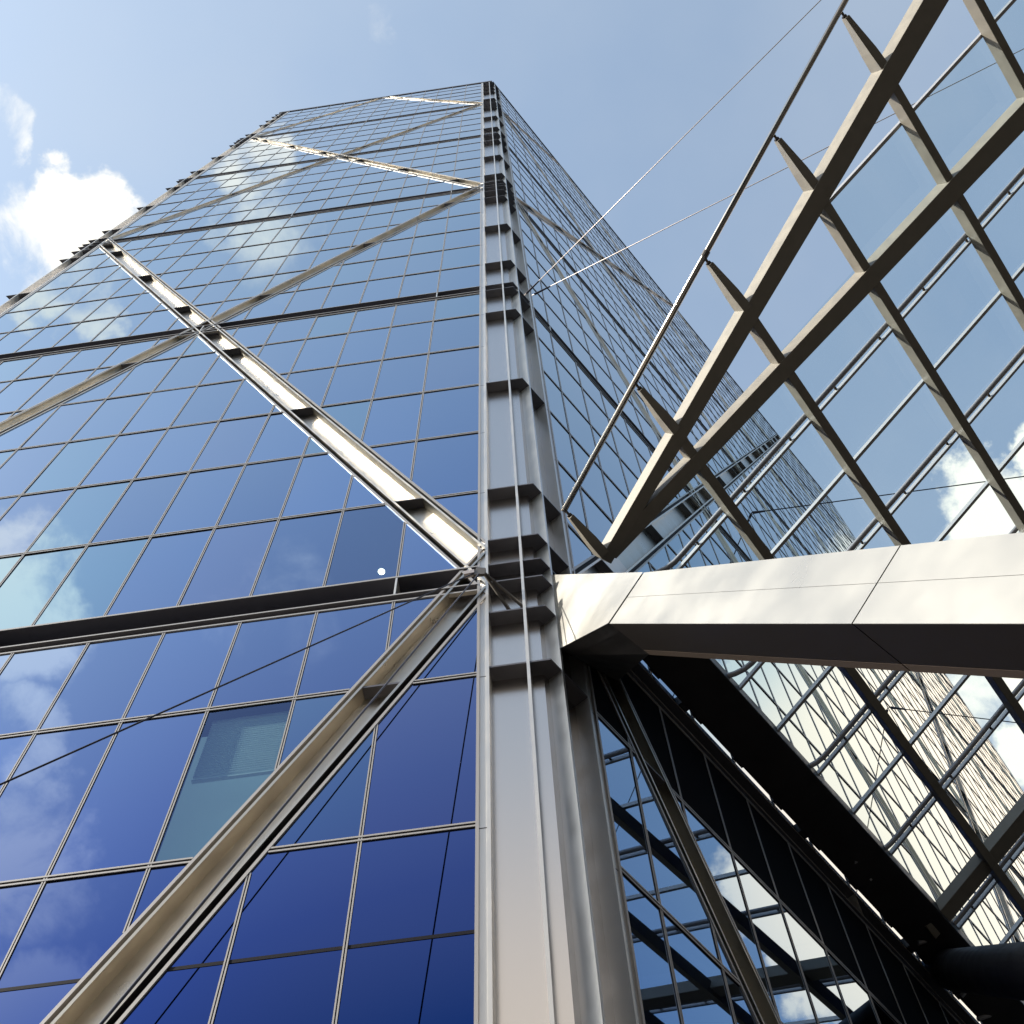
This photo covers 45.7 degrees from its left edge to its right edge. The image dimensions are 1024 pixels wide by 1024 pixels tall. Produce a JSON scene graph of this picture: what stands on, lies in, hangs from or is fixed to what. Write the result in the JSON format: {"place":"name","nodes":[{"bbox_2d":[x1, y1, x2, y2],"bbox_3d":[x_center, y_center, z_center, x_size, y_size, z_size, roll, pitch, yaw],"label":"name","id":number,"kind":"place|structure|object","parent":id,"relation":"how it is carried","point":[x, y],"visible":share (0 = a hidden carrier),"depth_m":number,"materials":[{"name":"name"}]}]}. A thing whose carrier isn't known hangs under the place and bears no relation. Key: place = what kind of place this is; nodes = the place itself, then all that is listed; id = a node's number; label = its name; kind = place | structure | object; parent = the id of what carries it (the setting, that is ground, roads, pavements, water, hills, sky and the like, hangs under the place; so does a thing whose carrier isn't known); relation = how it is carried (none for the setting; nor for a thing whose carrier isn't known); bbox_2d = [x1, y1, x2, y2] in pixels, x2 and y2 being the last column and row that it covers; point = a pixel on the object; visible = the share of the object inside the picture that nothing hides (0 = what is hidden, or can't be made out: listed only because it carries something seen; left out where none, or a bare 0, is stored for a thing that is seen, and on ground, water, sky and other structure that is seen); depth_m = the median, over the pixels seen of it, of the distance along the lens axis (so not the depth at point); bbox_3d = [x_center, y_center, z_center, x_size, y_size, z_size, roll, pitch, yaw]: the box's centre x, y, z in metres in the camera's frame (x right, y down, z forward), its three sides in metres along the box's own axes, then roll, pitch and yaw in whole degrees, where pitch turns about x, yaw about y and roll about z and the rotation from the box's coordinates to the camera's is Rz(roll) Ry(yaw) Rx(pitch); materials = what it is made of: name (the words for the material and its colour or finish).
{"place":"outdoors","nodes":[
{"label":"outdoors","id":0,"kind":"place"},
{"bbox_2d":[0,0,1023,790],"label":"sky","id":1,"kind":"structure","parent":0,"point":[105,105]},
{"label":"ground","id":2,"kind":"structure","parent":0,"visible":0},
{"bbox_2d":[0,80,1023,1023],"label":"office tower","id":3,"kind":"structure","parent":2,"relation":"on","point":[280,384],"depth_m":25.64,"materials":[{"name":"grey glass"}]},
{"bbox_2d":[0,328,42,353],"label":"window pane","id":4,"kind":"structure","parent":3,"relation":"in","point":[10,343],"depth_m":49.18,"materials":[{"name":"blue glass"}]},
{"bbox_2d":[0,376,51,412],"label":"window pane","id":5,"kind":"structure","parent":3,"relation":"in","point":[12,397],"depth_m":41.67,"materials":[{"name":"blue glass"}]},
{"bbox_2d":[0,406,58,450],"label":"window pane","id":6,"kind":"structure","parent":3,"relation":"in","point":[12,439],"depth_m":37.30,"materials":[{"name":"blue glass"}]},
{"bbox_2d":[0,443,65,496],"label":"window pane","id":7,"kind":"structure","parent":3,"relation":"in","point":[22,468],"depth_m":34.21,"materials":[{"name":"blue glass"}]},
{"bbox_2d":[0,489,73,554],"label":"window pane","id":8,"kind":"structure","parent":3,"relation":"in","point":[19,527],"depth_m":30.45,"materials":[{"name":"blue glass"}]},
{"bbox_2d":[0,547,84,629],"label":"window pane","id":9,"kind":"structure","parent":3,"relation":"in","point":[33,581],"depth_m":26.73,"materials":[{"name":"teal glass"}]},
{"bbox_2d":[0,644,85,733],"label":"window pane","id":10,"kind":"structure","parent":3,"relation":"in","point":[30,681],"depth_m":22.59,"materials":[{"name":"blue glass"}]},
{"bbox_2d":[16,323,77,351],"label":"window pane","id":11,"kind":"structure","parent":3,"relation":"in","point":[49,336],"depth_m":48.75,"materials":[{"name":"blue glass"}]},
{"bbox_2d":[17,351,78,378],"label":"window pane","id":12,"kind":"structure","parent":3,"relation":"in","point":[48,364],"depth_m":44.60,"materials":[{"name":"blue glass"}]},
{"bbox_2d":[19,370,93,409],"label":"window pane","id":13,"kind":"structure","parent":3,"relation":"in","point":[59,383],"depth_m":41.74,"materials":[{"name":"blue glass"}]},
{"bbox_2d":[0,724,117,880],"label":"window pane","id":14,"kind":"structure","parent":3,"relation":"in","point":[38,807],"depth_m":19.16,"materials":[{"name":"blue glass"}]},
{"bbox_2d":[21,400,103,447],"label":"window pane","id":15,"kind":"structure","parent":3,"relation":"in","point":[62,425],"depth_m":37.54,"materials":[{"name":"blue glass"}]},
{"bbox_2d":[24,436,115,493],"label":"window pane","id":16,"kind":"structure","parent":3,"relation":"in","point":[71,465],"depth_m":33.80,"materials":[{"name":"teal glass"}]},
{"bbox_2d":[0,870,145,1023],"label":"window pane","id":17,"kind":"structure","parent":3,"relation":"in","point":[72,923],"depth_m":16.06,"materials":[{"name":"blue glass"}]},
{"bbox_2d":[48,299,105,325],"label":"window pane","id":18,"kind":"structure","parent":3,"relation":"in","point":[78,311],"depth_m":52.37,"materials":[{"name":"blue glass"}]},
{"bbox_2d":[28,482,129,551],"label":"window pane","id":19,"kind":"structure","parent":3,"relation":"in","point":[78,520],"depth_m":30.06,"materials":[{"name":"teal glass"}]},
{"bbox_2d":[54,318,113,346],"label":"window pane","id":20,"kind":"structure","parent":3,"relation":"in","point":[85,331],"depth_m":48.69,"materials":[{"name":"blue glass"}]},
{"bbox_2d":[58,345,117,372],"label":"window pane","id":21,"kind":"structure","parent":3,"relation":"in","point":[90,358],"depth_m":44.55,"materials":[{"name":"blue glass"}]},
{"bbox_2d":[35,538,148,624],"bbox_3d":[-9.105,1.458,26.541,1.513,3.860,0.005,-8,-66,2],"label":"window pane","id":22,"kind":"structure","parent":3,"relation":"in","point":[91,586],"depth_m":26.37,"materials":[{"name":"teal glass"}]},
{"bbox_2d":[40,634,161,728],"bbox_3d":[-7.503,3.090,22.337,1.513,3.060,0.005,-8,-66,2],"label":"window pane","id":23,"kind":"structure","parent":3,"relation":"in","point":[104,681],"depth_m":22.25,"materials":[{"name":"blue glass"}]},
{"bbox_2d":[71,393,149,440],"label":"window pane","id":24,"kind":"structure","parent":3,"relation":"in","point":[114,414],"depth_m":37.47,"materials":[{"name":"blue glass"}]},
{"bbox_2d":[84,294,139,320],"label":"window pane","id":25,"kind":"structure","parent":3,"relation":"in","point":[112,307],"depth_m":52.30,"materials":[{"name":"blue glass"}]},
{"bbox_2d":[92,312,150,340],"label":"window pane","id":26,"kind":"structure","parent":3,"relation":"in","point":[122,326],"depth_m":48.67,"materials":[{"name":"blue glass"}]},
{"bbox_2d":[80,429,166,485],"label":"window pane","id":27,"kind":"structure","parent":3,"relation":"in","point":[127,453],"depth_m":33.74,"materials":[{"name":"blue glass"}]},
{"bbox_2d":[50,712,204,874],"bbox_3d":[-5.925,4.314,19.056,1.513,4.000,0.002,-8,-66,2],"label":"window pane","id":28,"kind":"structure","parent":3,"relation":"in","point":[120,821],"depth_m":18.82,"materials":[{"name":"blue glass"}]},
{"bbox_2d":[100,340,156,366],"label":"window pane","id":29,"kind":"structure","parent":3,"relation":"in","point":[124,352],"depth_m":44.76,"materials":[{"name":"blue glass"}]},
{"bbox_2d":[91,474,186,542],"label":"window pane","id":30,"kind":"structure","parent":3,"relation":"in","point":[142,506],"depth_m":30.00,"materials":[{"name":"blue glass"}]},
{"bbox_2d":[109,358,177,396],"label":"window pane","id":31,"kind":"structure","parent":3,"relation":"in","point":[145,376],"depth_m":41.13,"materials":[{"name":"blue glass"}]},
{"bbox_2d":[130,310,176,335],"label":"window pane","id":32,"kind":"structure","parent":3,"relation":"in","point":[158,321],"depth_m":48.40,"materials":[{"name":"blue glass"}]},
{"bbox_2d":[121,387,195,433],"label":"window pane","id":33,"kind":"structure","parent":3,"relation":"in","point":[160,409],"depth_m":37.43,"materials":[{"name":"blue glass"}]},
{"bbox_2d":[130,864,186,925],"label":"window pane","id":34,"kind":"structure","parent":3,"relation":"in","point":[158,879],"depth_m":16.83,"materials":[{"name":"blue glass"}]},
{"bbox_2d":[107,529,212,614],"bbox_3d":[-7.606,1.254,26.487,1.513,3.860,0.008,-8,-66,2],"label":"window pane","id":35,"kind":"structure","parent":3,"relation":"in","point":[159,578],"depth_m":26.31,"materials":[{"name":"blue glass"}]},
{"bbox_2d":[136,422,216,477],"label":"window pane","id":36,"kind":"structure","parent":3,"relation":"in","point":[179,448],"depth_m":33.70,"materials":[{"name":"blue glass"}]},
{"bbox_2d":[125,624,237,717],"bbox_3d":[-6.005,2.886,22.283,1.513,3.060,0.001,-8,-66,2],"label":"window pane","id":37,"kind":"structure","parent":3,"relation":"in","point":[187,664],"depth_m":22.23,"materials":[{"name":"blue glass"}]},
{"bbox_2d":[121,880,244,1023],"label":"window pane","id":38,"kind":"structure","parent":3,"relation":"in","point":[185,996],"depth_m":15.02,"materials":[{"name":"blue glass"}]},
{"bbox_2d":[155,352,217,390],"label":"window pane","id":39,"kind":"structure","parent":3,"relation":"in","point":[188,371],"depth_m":41.08,"materials":[{"name":"blue glass"}]},
{"bbox_2d":[155,466,242,533],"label":"window pane","id":40,"kind":"structure","parent":3,"relation":"in","point":[201,499],"depth_m":29.95,"materials":[{"name":"blue glass"}]},
{"bbox_2d":[171,380,241,426],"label":"window pane","id":41,"kind":"structure","parent":3,"relation":"in","point":[208,402],"depth_m":37.37,"materials":[{"name":"blue glass"}]},
{"bbox_2d":[192,280,239,304],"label":"window pane","id":42,"kind":"structure","parent":3,"relation":"in","point":[216,292],"depth_m":52.17,"materials":[{"name":"blue glass"}]},
{"bbox_2d":[180,520,276,604],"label":"window pane","id":43,"kind":"structure","parent":3,"relation":"in","point":[228,568],"depth_m":26.27,"materials":[{"name":"blue glass"}]},
{"bbox_2d":[192,415,267,469],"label":"window pane","id":44,"kind":"structure","parent":3,"relation":"in","point":[232,442],"depth_m":33.63,"materials":[{"name":"blue glass"}]},
{"bbox_2d":[191,711,288,783],"bbox_3d":[-4.423,3.864,20.037,1.393,1.690,0.070,-8,-66,2],"label":"window blind","id":45,"kind":"object","parent":3,"relation":"attached to","point":[244,746],"depth_m":19.98,"materials":[{"name":"white"}]},
{"bbox_2d":[221,380,273,419],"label":"window pane","id":46,"kind":"structure","parent":3,"relation":"in","point":[248,401],"depth_m":36.73,"materials":[{"name":"blue glass"}]},
{"bbox_2d":[226,275,272,299],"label":"window pane","id":47,"kind":"structure","parent":3,"relation":"in","point":[251,287],"depth_m":52.11,"materials":[{"name":"teal glass"}]},
{"bbox_2d":[233,323,275,346],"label":"window pane","id":48,"kind":"structure","parent":3,"relation":"in","point":[258,334],"depth_m":44.57,"materials":[{"name":"blue glass"}]},
{"bbox_2d":[218,458,299,525],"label":"window pane","id":49,"kind":"structure","parent":3,"relation":"in","point":[261,491],"depth_m":29.91,"materials":[{"name":"blue glass"}]},
{"bbox_2d":[211,613,314,706],"bbox_3d":[-4.506,2.682,22.230,1.513,3.060,0.004,-8,-66,2],"label":"window pane","id":50,"kind":"structure","parent":3,"relation":"in","point":[260,643],"depth_m":22.18,"materials":[{"name":"blue glass"}]},
{"bbox_2d":[245,292,293,318],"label":"window pane","id":51,"kind":"structure","parent":3,"relation":"in","point":[275,305],"depth_m":48.24,"materials":[{"name":"blue glass"}]},
{"bbox_2d":[248,413,308,461],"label":"window pane","id":52,"kind":"structure","parent":3,"relation":"in","point":[280,437],"depth_m":33.21,"materials":[{"name":"blue glass"}]},
{"bbox_2d":[258,340,304,372],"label":"window pane","id":53,"kind":"structure","parent":3,"relation":"in","point":[280,357],"depth_m":41.43,"materials":[{"name":"blue glass"}]},
{"bbox_2d":[213,842,357,1023],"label":"window pane","id":54,"kind":"structure","parent":3,"relation":"in","point":[296,900],"depth_m":15.48,"materials":[{"name":"blue glass"}]},
{"bbox_2d":[266,317,315,343],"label":"window pane","id":55,"kind":"structure","parent":3,"relation":"in","point":[293,329],"depth_m":44.30,"materials":[{"name":"blue glass"}]},
{"bbox_2d":[252,512,340,595],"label":"window pane","id":56,"kind":"structure","parent":3,"relation":"in","point":[298,556],"depth_m":26.21,"materials":[{"name":"blue glass"}]},
{"bbox_2d":[284,287,329,313],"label":"window pane","id":57,"kind":"structure","parent":3,"relation":"in","point":[312,299],"depth_m":48.39,"materials":[{"name":"blue glass"}]},
{"bbox_2d":[287,367,334,405],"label":"window pane","id":58,"kind":"structure","parent":3,"relation":"in","point":[313,383],"depth_m":37.96,"materials":[{"name":"blue glass"}]},
{"bbox_2d":[280,693,345,763],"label":"window pane","id":59,"kind":"structure","parent":3,"relation":"in","point":[307,713],"depth_m":20.21,"materials":[{"name":"teal glass"}]},
{"bbox_2d":[281,454,351,516],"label":"window pane","id":60,"kind":"structure","parent":3,"relation":"in","point":[321,483],"depth_m":29.67,"materials":[{"name":"blue glass"}]},
{"bbox_2d":[292,334,346,371],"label":"window pane","id":61,"kind":"structure","parent":3,"relation":"in","point":[323,351],"depth_m":40.92,"materials":[{"name":"blue glass"}]},
{"bbox_2d":[273,729,373,846],"bbox_3d":[-2.814,4.130,18.414,1.311,2.834,0.006,-8,-66,2],"label":"window pane","id":62,"kind":"structure","parent":3,"relation":"in","point":[336,812],"depth_m":17.85,"materials":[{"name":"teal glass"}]},
{"bbox_2d":[308,311,355,337],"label":"window pane","id":63,"kind":"structure","parent":3,"relation":"in","point":[336,323],"depth_m":44.23,"materials":[{"name":"teal glass"}]},
{"bbox_2d":[322,281,366,307],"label":"window pane","id":64,"kind":"structure","parent":3,"relation":"in","point":[347,294],"depth_m":48.32,"materials":[{"name":"blue glass"}]},
{"bbox_2d":[298,603,391,694],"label":"window pane","id":65,"kind":"structure","parent":3,"relation":"in","point":[339,661],"depth_m":22.17,"materials":[{"name":"blue glass"}]},
{"bbox_2d":[322,401,369,438],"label":"window pane","id":66,"kind":"structure","parent":3,"relation":"in","point":[352,416],"depth_m":34.48,"materials":[{"name":"teal glass"}]},
{"bbox_2d":[323,361,380,404],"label":"window pane","id":67,"kind":"structure","parent":3,"relation":"in","point":[355,382],"depth_m":37.20,"materials":[{"name":"blue glass"}]},
{"bbox_2d":[333,260,374,284],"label":"window pane","id":68,"kind":"structure","parent":3,"relation":"in","point":[355,272],"depth_m":51.93,"materials":[{"name":"teal glass"}]},
{"bbox_2d":[338,328,389,364],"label":"window pane","id":69,"kind":"structure","parent":3,"relation":"in","point":[369,345],"depth_m":40.89,"materials":[{"name":"blue glass"}]},
{"bbox_2d":[346,476,382,507],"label":"window pane","id":70,"kind":"structure","parent":3,"relation":"in","point":[359,495],"depth_m":28.73,"materials":[{"name":"blue glass"}]},
{"bbox_2d":[326,505,403,585],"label":"window pane","id":71,"kind":"structure","parent":3,"relation":"in","point":[367,547],"depth_m":26.10,"materials":[{"name":"blue glass"}]},
{"bbox_2d":[350,306,394,331],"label":"window pane","id":72,"kind":"structure","parent":3,"relation":"in","point":[378,317],"depth_m":44.18,"materials":[{"name":"blue glass"}]},
{"bbox_2d":[361,276,402,302],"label":"window pane","id":73,"kind":"structure","parent":3,"relation":"in","point":[388,288],"depth_m":48.29,"materials":[{"name":"blue glass"}]},
{"bbox_2d":[369,256,407,279],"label":"window pane","id":74,"kind":"structure","parent":3,"relation":"in","point":[390,267],"depth_m":51.88,"materials":[{"name":"blue glass"}]},
{"bbox_2d":[363,394,421,445],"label":"window pane","id":75,"kind":"structure","parent":3,"relation":"in","point":[395,419],"depth_m":33.49,"materials":[{"name":"blue glass"}]},
{"bbox_2d":[372,442,414,478],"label":"window pane","id":76,"kind":"structure","parent":3,"relation":"in","point":[400,456],"depth_m":30.96,"materials":[{"name":"blue glass"}]},
{"bbox_2d":[374,354,427,397],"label":"window pane","id":77,"kind":"structure","parent":3,"relation":"in","point":[405,375],"depth_m":37.15,"materials":[{"name":"blue glass"}]},
{"bbox_2d":[337,828,474,1023],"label":"window pane","id":78,"kind":"structure","parent":3,"relation":"in","point":[421,884],"depth_m":15.28,"materials":[{"name":"blue glass"}]},
{"bbox_2d":[384,322,431,358],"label":"window pane","id":79,"kind":"structure","parent":3,"relation":"in","point":[411,339],"depth_m":40.83,"materials":[{"name":"blue glass"}]},
{"bbox_2d":[389,597,434,646],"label":"window pane","id":80,"kind":"structure","parent":3,"relation":"in","point":[404,615],"depth_m":23.03,"materials":[{"name":"blue glass"}]},
{"bbox_2d":[392,300,434,325],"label":"window pane","id":81,"kind":"structure","parent":3,"relation":"in","point":[419,311],"depth_m":44.13,"materials":[{"name":"blue glass"}]},
{"bbox_2d":[400,271,438,296],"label":"window pane","id":82,"kind":"structure","parent":3,"relation":"in","point":[424,283],"depth_m":48.22,"materials":[{"name":"blue glass"}]},
{"bbox_2d":[363,676,476,834],"bbox_3d":[-1.367,3.693,18.894,1.640,4.000,0.003,-8,-66,2],"label":"window pane","id":83,"kind":"structure","parent":3,"relation":"in","point":[424,768],"depth_m":18.60,"materials":[{"name":"blue glass"}]},
{"bbox_2d":[405,251,441,274],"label":"window pane","id":84,"kind":"structure","parent":3,"relation":"in","point":[431,261],"depth_m":51.83,"materials":[{"name":"blue glass"}]},
{"bbox_2d":[399,523,454,575],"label":"window pane","id":85,"kind":"structure","parent":3,"relation":"in","point":[418,556],"depth_m":25.22,"materials":[{"name":"blue glass"}]},
{"bbox_2d":[412,433,477,496],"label":"window pane","id":86,"kind":"structure","parent":3,"relation":"in","point":[448,465],"depth_m":29.83,"materials":[{"name":"blue glass"}]},
{"bbox_2d":[416,609,476,679],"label":"window pane","id":87,"kind":"structure","parent":3,"relation":"in","point":[459,655],"depth_m":21.36,"materials":[{"name":"blue glass"}]},
{"bbox_2d":[418,385,478,438],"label":"window pane","id":88,"kind":"structure","parent":3,"relation":"in","point":[452,411],"depth_m":33.42,"materials":[{"name":"blue glass"}]},
{"bbox_2d":[425,347,478,390],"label":"window pane","id":89,"kind":"structure","parent":3,"relation":"in","point":[455,368],"depth_m":37.09,"materials":[{"name":"blue glass"}]},
{"bbox_2d":[430,315,478,351],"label":"window pane","id":90,"kind":"structure","parent":3,"relation":"in","point":[462,332],"depth_m":40.76,"materials":[{"name":"blue glass"}]},
{"bbox_2d":[435,493,477,533],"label":"window pane","id":91,"kind":"structure","parent":3,"relation":"in","point":[465,507],"depth_m":27.33,"materials":[{"name":"blue glass"}]},
{"bbox_2d":[434,294,478,319],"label":"window pane","id":92,"kind":"structure","parent":3,"relation":"in","point":[469,304],"depth_m":44.06,"materials":[{"name":"teal glass"}]},
{"bbox_2d":[438,265,479,291],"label":"window pane","id":93,"kind":"structure","parent":3,"relation":"in","point":[465,277],"depth_m":48.18,"materials":[{"name":"blue glass"}]},
{"bbox_2d":[441,245,479,268],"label":"window pane","id":94,"kind":"structure","parent":3,"relation":"in","point":[466,256],"depth_m":51.78,"materials":[{"name":"teal glass"}]},
{"bbox_2d":[464,567,522,609],"bbox_3d":[-0.297,1.500,23.341,1.365,0.784,0.330,29,-70,-13],"label":"cable bracket","id":95,"kind":"object","parent":3,"relation":"attached to","point":[482,573],"visible":0.78,"depth_m":23.33,"materials":[{"name":"grey metal"}]},
{"bbox_2d":[0,573,473,785],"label":"guy wire","id":96,"kind":"object","parent":95,"relation":"attached to","point":[85,746],"visible":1,"depth_m":17.83,"materials":[{"name":"grey metal"}]},
{"bbox_2d":[99,573,478,1023],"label":"diagonal brace","id":97,"kind":"object","parent":95,"relation":"attached to","point":[140,976],"visible":1,"depth_m":11.84,"materials":[{"name":"grey metal"}]},
{"bbox_2d":[0,83,1023,1023],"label":"window panes","id":98,"kind":"structure","parent":3,"relation":"in","point":[703,997],"depth_m":53.64,"materials":[{"name":"teal glass"}]},
{"bbox_2d":[552,532,1023,680],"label":"inclined strut","id":99,"kind":"object","parent":3,"relation":"attached to","point":[956,606],"visible":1,"depth_m":13.84,"materials":[{"name":"beige metal"}]},
{"bbox_2d":[561,0,1023,1021],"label":"glass roof","id":100,"kind":"structure","parent":3,"relation":"attached to","point":[649,498],"depth_m":25.70,"materials":[{"name":"glass"}]},
{"bbox_2d":[643,655,1023,1023],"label":"edge girder","id":101,"kind":"object","parent":3,"relation":"attached to","point":[727,712],"visible":0.73,"depth_m":27.35,"materials":[{"name":"metal"}]},
{"bbox_2d":[926,941,1023,1000],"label":"tubular strut","id":102,"kind":"object","parent":101,"relation":"attached to","point":[995,970],"visible":0.87,"depth_m":22.57,"materials":[{"name":"metal"}]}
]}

